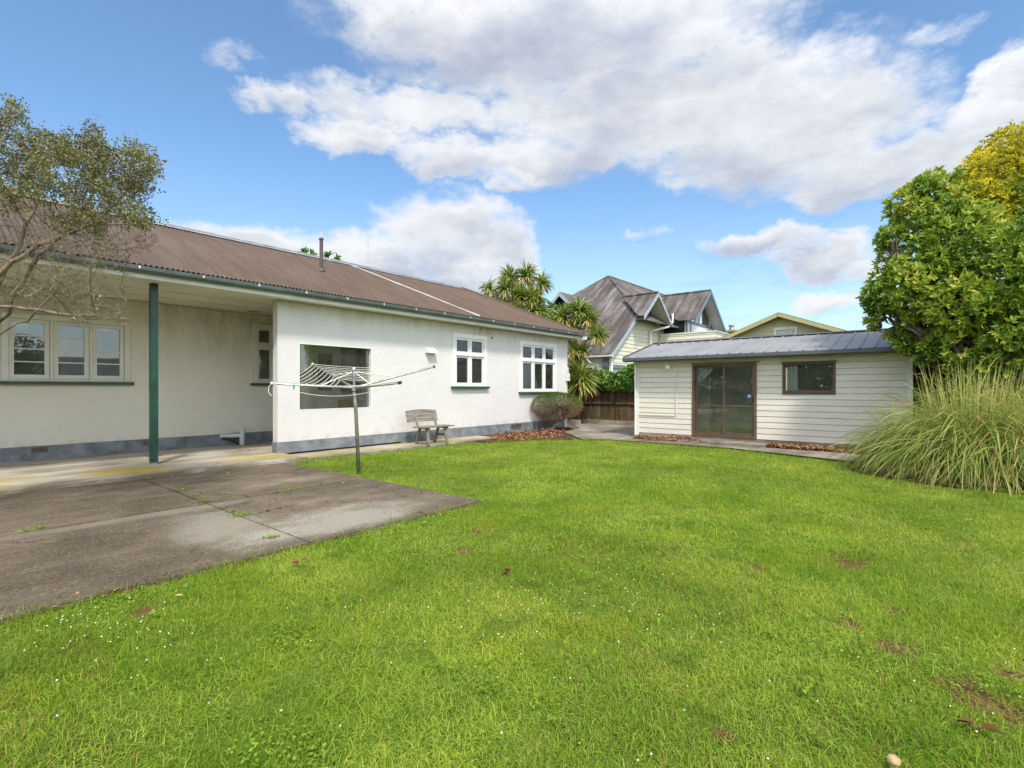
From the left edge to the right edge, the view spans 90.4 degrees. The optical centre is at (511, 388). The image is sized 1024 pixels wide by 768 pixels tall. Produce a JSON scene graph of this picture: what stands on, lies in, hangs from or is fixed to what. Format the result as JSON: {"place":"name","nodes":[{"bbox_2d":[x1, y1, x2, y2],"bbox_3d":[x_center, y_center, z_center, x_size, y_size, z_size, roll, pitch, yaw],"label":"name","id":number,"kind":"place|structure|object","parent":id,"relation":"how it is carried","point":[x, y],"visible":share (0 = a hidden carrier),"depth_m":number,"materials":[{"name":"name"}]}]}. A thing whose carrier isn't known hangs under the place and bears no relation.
{"place":"outdoors","nodes":[
{"label":"outdoors","id":0,"kind":"place"},
{"bbox_2d":[0,463,480,624],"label":"patio","id":1,"kind":"structure","parent":0,"point":[101,536],"depth_m":5.12,"materials":[{"name":"concrete"}]},
{"bbox_2d":[15,528,32,532],"bbox_3d":[-4.613,1.339,4.813,0.118,0.023,0.120,0,0,11],"label":"weed tuft","id":2,"kind":"object","parent":1,"relation":"on","point":[23,530],"visible":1,"depth_m":4.80,"materials":[{"name":"green plant"}]},
{"bbox_2d":[32,523,54,529],"bbox_3d":[-4.527,1.338,4.929,0.152,0.024,0.170,0,0,40],"label":"weed tuft","id":3,"kind":"object","parent":1,"relation":"on","point":[46,526],"visible":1,"depth_m":4.92,"materials":[{"name":"green plant"}]},
{"bbox_2d":[221,511,253,517],"bbox_3d":[-2.880,1.337,5.421,0.428,0.026,0.290,0,0,-13],"label":"weed tuft","id":4,"kind":"object","parent":1,"relation":"on","point":[243,513],"visible":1,"depth_m":5.41,"materials":[{"name":"green plant"}]},
{"bbox_2d":[38,447,467,607],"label":"leaf litter","id":5,"kind":"object","parent":1,"relation":"on","point":[229,501],"visible":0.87,"depth_m":5.79,"materials":[{"name":"brown plant"}]},
{"bbox_2d":[262,533,283,539],"bbox_3d":[-2.165,1.337,4.606,0.199,0.025,0.128,0,0,-33],"label":"weed tuft","id":6,"kind":"object","parent":1,"relation":"on","point":[269,537],"visible":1,"depth_m":4.59,"materials":[{"name":"green plant"}]},
{"bbox_2d":[290,435,497,460],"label":"house path","id":7,"kind":"structure","parent":0,"point":[350,451],"depth_m":11.67,"materials":[{"name":"concrete"}]},
{"bbox_2d":[405,409,453,445],"bbox_3d":[-2.007,0.941,12.511,0.600,0.853,1.100,0,0,40],"label":"garden bench","id":8,"kind":"object","parent":7,"relation":"on","point":[415,415],"visible":1,"depth_m":12.53,"materials":[{"name":"grey wood"}]},
{"bbox_2d":[0,428,1023,767],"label":"ground","id":9,"kind":"structure","parent":0,"point":[244,710],"depth_m":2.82,"materials":[{"name":"green plant"}]},
{"bbox_2d":[0,91,168,334],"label":"twiggy tree","id":10,"kind":"object","parent":9,"relation":"on","point":[66,156],"visible":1,"depth_m":5.15,"materials":[{"name":"green plant"}]},
{"bbox_2d":[0,441,396,494],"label":"porch slab","id":11,"kind":"structure","parent":9,"relation":"on","point":[26,476],"depth_m":8.62,"materials":[{"name":"concrete"}]},
{"bbox_2d":[338,399,362,407],"bbox_3d":[-4.414,0.800,13.969,0.338,1.000,0.580,0,0,40],"label":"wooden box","id":12,"kind":"object","parent":11,"relation":"on","point":[345,403],"visible":0.21,"depth_m":13.82,"materials":[{"name":"brown wood"}]},
{"bbox_2d":[346,401,361,407],"bbox_3d":[-4.299,0.675,13.873,0.037,0.650,0.500,0,0,40],"label":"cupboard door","id":13,"kind":"structure","parent":12,"relation":"in","point":[349,404],"depth_m":13.82,"materials":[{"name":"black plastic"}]},
{"bbox_2d":[0,187,586,464],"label":"bungalow","id":14,"kind":"object","parent":9,"relation":"on","point":[211,340],"visible":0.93,"depth_m":11.20,"materials":[{"name":"paint"}]},
{"bbox_2d":[0,312,133,384],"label":"window","id":15,"kind":"structure","parent":14,"relation":"in","point":[51,323],"depth_m":9.50,"materials":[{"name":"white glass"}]},
{"bbox_2d":[250,323,272,385],"bbox_3d":[-5.915,-0.815,12.591,0.195,1.490,1.080,0,0,40],"label":"window","id":16,"kind":"structure","parent":14,"relation":"in","point":[257,345],"depth_m":12.33,"materials":[{"name":"white wood"}]},
{"bbox_2d":[313,345,338,408],"bbox_3d":[-5.016,0.040,13.676,0.149,2.360,0.780,0,0,40],"label":"window","id":17,"kind":"structure","parent":14,"relation":"in","point":[322,355],"depth_m":13.69,"materials":[{"name":"glass"}]},
{"bbox_2d":[299,343,372,409],"bbox_3d":[-3.906,-0.245,11.340,0.124,1.404,1.814,0,0,40],"label":"window","id":18,"kind":"structure","parent":14,"relation":"in","point":[370,350],"depth_m":11.97,"materials":[{"name":"white paint"}]},
{"bbox_2d":[341,347,361,392],"bbox_3d":[-4.537,-0.555,14.293,0.135,1.350,0.640,0,0,40],"label":"window","id":19,"kind":"structure","parent":14,"relation":"in","point":[358,351],"depth_m":14.42,"materials":[{"name":"glass"}]},
{"bbox_2d":[451,333,489,387],"bbox_3d":[-1.201,-0.765,14.501,0.195,1.530,1.490,0,0,40],"label":"window","id":20,"kind":"structure","parent":14,"relation":"in","point":[469,352],"depth_m":14.46,"materials":[{"name":"white paint"}]},
{"bbox_2d":[518,340,557,393],"bbox_3d":[0.891,-0.680,17.014,0.195,1.700,2.150,0,0,40],"label":"window","id":21,"kind":"structure","parent":14,"relation":"in","point":[538,361],"depth_m":17.01,"materials":[{"name":"white paint"}]},
{"bbox_2d":[299,247,340,259],"bbox_3d":[-8.910,-2.475,22.946,2.985,7.865,2.863,0,0,40],"label":"distant tree","id":22,"kind":"object","parent":9,"relation":"on","point":[325,254],"visible":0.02,"depth_m":22.80,"materials":[{"name":"green plant"}]},
{"bbox_2d":[268,363,434,473],"bbox_3d":[-2.646,0.510,8.325,2.648,1.985,1.908,0,0,12],"label":"clothesline","id":23,"kind":"object","parent":9,"relation":"on","point":[353,387],"visible":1,"depth_m":8.27,"materials":[{"name":"metal"}]},
{"bbox_2d":[477,258,555,318],"bbox_3d":[0.404,-2.141,22.363,3.826,7.235,2.450,0,0,40],"label":"cabbage tree","id":24,"kind":"object","parent":9,"relation":"on","point":[509,282],"visible":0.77,"depth_m":22.24,"materials":[{"name":"green plant"}]},
{"bbox_2d":[23,490,1023,767],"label":"clover","id":25,"kind":"object","parent":9,"relation":"on","point":[557,696],"depth_m":2.54,"materials":[{"name":"green plant"}]},
{"bbox_2d":[489,291,570,351],"bbox_3d":[0.519,-1.660,23.387,5.849,6.239,3.640,0,0,40],"label":"dark shrub tree","id":26,"kind":"object","parent":9,"relation":"on","point":[553,305],"visible":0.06,"depth_m":22.82,"materials":[{"name":"green plant"}]},
{"bbox_2d":[61,474,1007,767],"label":"lawn weeds","id":27,"kind":"object","parent":9,"relation":"on","point":[333,758],"visible":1,"depth_m":2.88,"materials":[{"name":"green plant"}]},
{"bbox_2d":[546,293,611,419],"bbox_3d":[2.561,-1.178,20.174,3.200,5.276,1.759,0,0,40],"label":"cabbage tree","id":28,"kind":"object","parent":9,"relation":"on","point":[588,318],"visible":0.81,"depth_m":19.89,"materials":[{"name":"green plant"}]},
{"bbox_2d":[567,357,602,419],"bbox_3d":[2.599,0.104,19.408,1.816,2.708,1.742,0,0,40],"label":"cabbage tree","id":29,"kind":"object","parent":9,"relation":"on","point":[581,379],"visible":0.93,"depth_m":19.26,"materials":[{"name":"green plant"}]},
{"bbox_2d":[567,390,633,420],"bbox_3d":[3.257,0.701,20.555,8.112,1.499,0.180,0,0,40],"label":"paling fence","id":30,"kind":"object","parent":9,"relation":"on","point":[599,408],"visible":0.07,"depth_m":20.04,"materials":[{"name":"brown wood"}]},
{"bbox_2d":[567,362,633,405],"bbox_3d":[3.380,-0.408,20.386,6.760,2.318,0.918,0,0,40],"label":"ivy","id":31,"kind":"object","parent":30,"relation":"attached to","point":[621,379],"visible":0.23,"depth_m":19.58,"materials":[{"name":"green plant"}]},
{"bbox_2d":[567,419,633,425],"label":"garden kerb","id":32,"kind":"structure","parent":9,"relation":"on","point":[630,423],"depth_m":19.39,"materials":[{"name":"concrete"}]},
{"bbox_2d":[288,437,985,490],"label":"grass","id":33,"kind":"structure","parent":9,"relation":"on","point":[794,466],"depth_m":8.91,"materials":[{"name":"green plant"}]},
{"bbox_2d":[546,275,736,372],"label":"gabled house","id":34,"kind":"structure","parent":9,"relation":"on","point":[635,317],"depth_m":27.52,"materials":[{"name":"grey"}]},
{"bbox_2d":[582,364,594,370],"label":"window","id":35,"kind":"structure","parent":34,"relation":"in","point":[593,367],"depth_m":24.77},
{"bbox_2d":[613,364,624,372],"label":"window","id":36,"kind":"structure","parent":34,"relation":"in","point":[615,367],"depth_m":24.62,"materials":[{"name":"white glass"}]},
{"bbox_2d":[702,308,708,325],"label":"gable window","id":37,"kind":"structure","parent":34,"relation":"in","point":[705,320],"depth_m":30.32,"materials":[{"name":"grey glass"}]},
{"bbox_2d":[676,439,768,448],"bbox_3d":[5.216,1.383,12.593,2.100,0.135,0.630,0,0,40],"label":"door step","id":38,"kind":"object","parent":9,"relation":"on","point":[739,443],"depth_m":12.39,"materials":[{"name":"concrete"}]},
{"bbox_2d":[622,328,913,448],"bbox_3d":[6.965,-0.015,13.756,6.555,2.849,4.316,0,0,40],"label":"sleepout","id":39,"kind":"object","parent":9,"relation":"on","point":[740,392],"visible":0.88,"depth_m":12.39,"materials":[{"name":"wood"}]},
{"bbox_2d":[698,367,713,382],"bbox_3d":[5.079,-0.365,13.351,0.440,0.430,0.040,0,0,40],"label":"curtain","id":40,"kind":"object","parent":39,"relation":"hanging from","point":[703,373],"visible":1,"depth_m":13.39,"materials":[{"name":"fabric"}]},
{"bbox_2d":[696,365,722,434],"bbox_3d":[5.132,0.295,13.183,0.744,1.765,0.030,0,0,40],"label":"sliding door","id":41,"kind":"structure","parent":39,"relation":"in","point":[703,432],"depth_m":13.38,"materials":[{"name":"brown metal"}]},
{"bbox_2d":[723,364,753,436],"bbox_3d":[5.635,0.295,12.687,0.744,1.765,0.080,0,0,40],"label":"sliding door","id":42,"kind":"structure","parent":39,"relation":"in","point":[724,433],"depth_m":12.69,"materials":[{"name":"brown metal"}]},
{"bbox_2d":[787,365,797,389],"bbox_3d":[6.632,-0.235,12.019,0.231,0.630,0.040,0,0,40],"label":"curtain","id":43,"kind":"object","parent":39,"relation":"hanging from","point":[792,380],"visible":0.98,"depth_m":12.02,"materials":[{"name":"fabric"}]},
{"bbox_2d":[780,360,837,394],"bbox_3d":[6.820,-0.244,11.706,1.160,0.758,0.120,0,0,40],"label":"window","id":44,"kind":"structure","parent":39,"relation":"in","point":[831,392],"depth_m":11.68,"materials":[{"name":"brown metal"}]},
{"bbox_2d":[721,312,846,389],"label":"olive house","id":45,"kind":"structure","parent":9,"relation":"on","point":[778,323],"depth_m":23.84,"materials":[{"name":"yellow wood"}]},
{"bbox_2d":[774,326,796,334],"bbox_3d":[12.808,-2.376,23.826,0.995,0.999,0.090,0,0,40],"label":"window","id":46,"kind":"structure","parent":45,"relation":"in","point":[780,330],"depth_m":23.81,"materials":[{"name":"white glass"}]},
{"bbox_2d":[886,754,900,767],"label":"mushroom","id":47,"kind":"object","parent":9,"relation":"on","point":[893,760],"visible":1,"depth_m":1.82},
{"bbox_2d":[855,165,1023,424],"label":"broadleaf tree","id":48,"kind":"object","parent":9,"relation":"on","point":[961,300],"visible":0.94,"depth_m":9.35,"materials":[{"name":"green plant"}]},
{"bbox_2d":[913,356,1023,418],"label":"boundary fence","id":49,"kind":"object","parent":9,"relation":"on","point":[917,370],"visible":0.02,"depth_m":10.81,"materials":[{"name":"brown wood"}]},
{"bbox_2d":[957,717,999,731],"bbox_3d":[1.861,1.354,2.035,0.076,0.047,0.117,0,0,-16],"label":"fallen leaf","id":50,"kind":"object","parent":9,"relation":"on","point":[984,725],"visible":0.96,"depth_m":2.04,"materials":[{"name":"brown plant"}]},
{"bbox_2d":[941,119,1023,261],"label":"golden tree","id":51,"kind":"object","parent":9,"relation":"on","point":[985,179],"visible":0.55,"depth_m":11.00,"materials":[{"name":"yellow plant"}]},
{"bbox_2d":[0,546,1023,664],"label":"grass","id":52,"kind":"structure","parent":0,"point":[950,569],"depth_m":3.20,"materials":[{"name":"green plant"}]},
{"bbox_2d":[291,557,307,562],"bbox_3d":[-1.640,1.329,3.932,0.137,0.046,0.053,0,0,0],"label":"fallen leaf","id":53,"kind":"object","parent":52,"relation":"on","point":[297,560],"visible":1,"depth_m":3.93,"materials":[{"name":"brown plant"}]},
{"bbox_2d":[502,567,510,572],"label":"fallen leaf","id":54,"kind":"object","parent":52,"relation":"on","point":[507,569],"visible":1,"depth_m":3.79,"materials":[{"name":"brown plant"}]},
{"bbox_2d":[0,0,1023,330],"label":"sky","id":55,"kind":"structure","parent":0,"point":[747,152],"materials":[{"name":"blue"}]},
{"bbox_2d":[260,484,1023,558],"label":"grass","id":56,"kind":"structure","parent":0,"point":[856,493],"depth_m":5.17,"materials":[{"name":"green plant"}]},
{"bbox_2d":[565,422,861,461],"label":"side path","id":57,"kind":"structure","parent":0,"point":[600,431],"depth_m":13.85,"materials":[{"name":"concrete"}]},
{"bbox_2d":[568,420,580,427],"bbox_3d":[2.252,1.265,18.262,0.310,0.270,0.350,0,0,40],"label":"gully trap","id":58,"kind":"object","parent":57,"relation":"on","point":[574,423],"visible":0.93,"depth_m":18.14,"materials":[{"name":"concrete"}]},
{"bbox_2d":[477,418,1023,493],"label":"bark mulch","id":59,"kind":"object","parent":0,"point":[790,446],"visible":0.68,"depth_m":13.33,"materials":[{"name":"brown wood"}]},
{"bbox_2d":[530,391,582,429],"bbox_3d":[1.514,0.761,16.764,1.713,1.343,1.803,0,0,40],"label":"clipped shrub","id":60,"kind":"object","parent":59,"relation":"on","point":[571,406],"visible":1,"depth_m":16.51,"materials":[{"name":"green plant"}]},
{"bbox_2d":[825,402,985,480],"bbox_3d":[6.673,0.962,8.472,2.568,1.686,2.543,0,0,40],"label":"toetoe","id":61,"kind":"object","parent":59,"relation":"on","point":[889,456],"visible":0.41,"depth_m":8.29,"materials":[{"name":"green plant"}]},
{"bbox_2d":[811,351,1023,496],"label":"toetoe grass","id":62,"kind":"object","parent":59,"relation":"on","point":[973,401],"visible":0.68,"depth_m":7.62,"materials":[{"name":"green plant"}]},
{"bbox_2d":[899,371,1023,490],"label":"toetoe","id":63,"kind":"object","parent":59,"relation":"on","point":[1018,460],"visible":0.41,"depth_m":7.23,"materials":[{"name":"green plant"}]}
]}

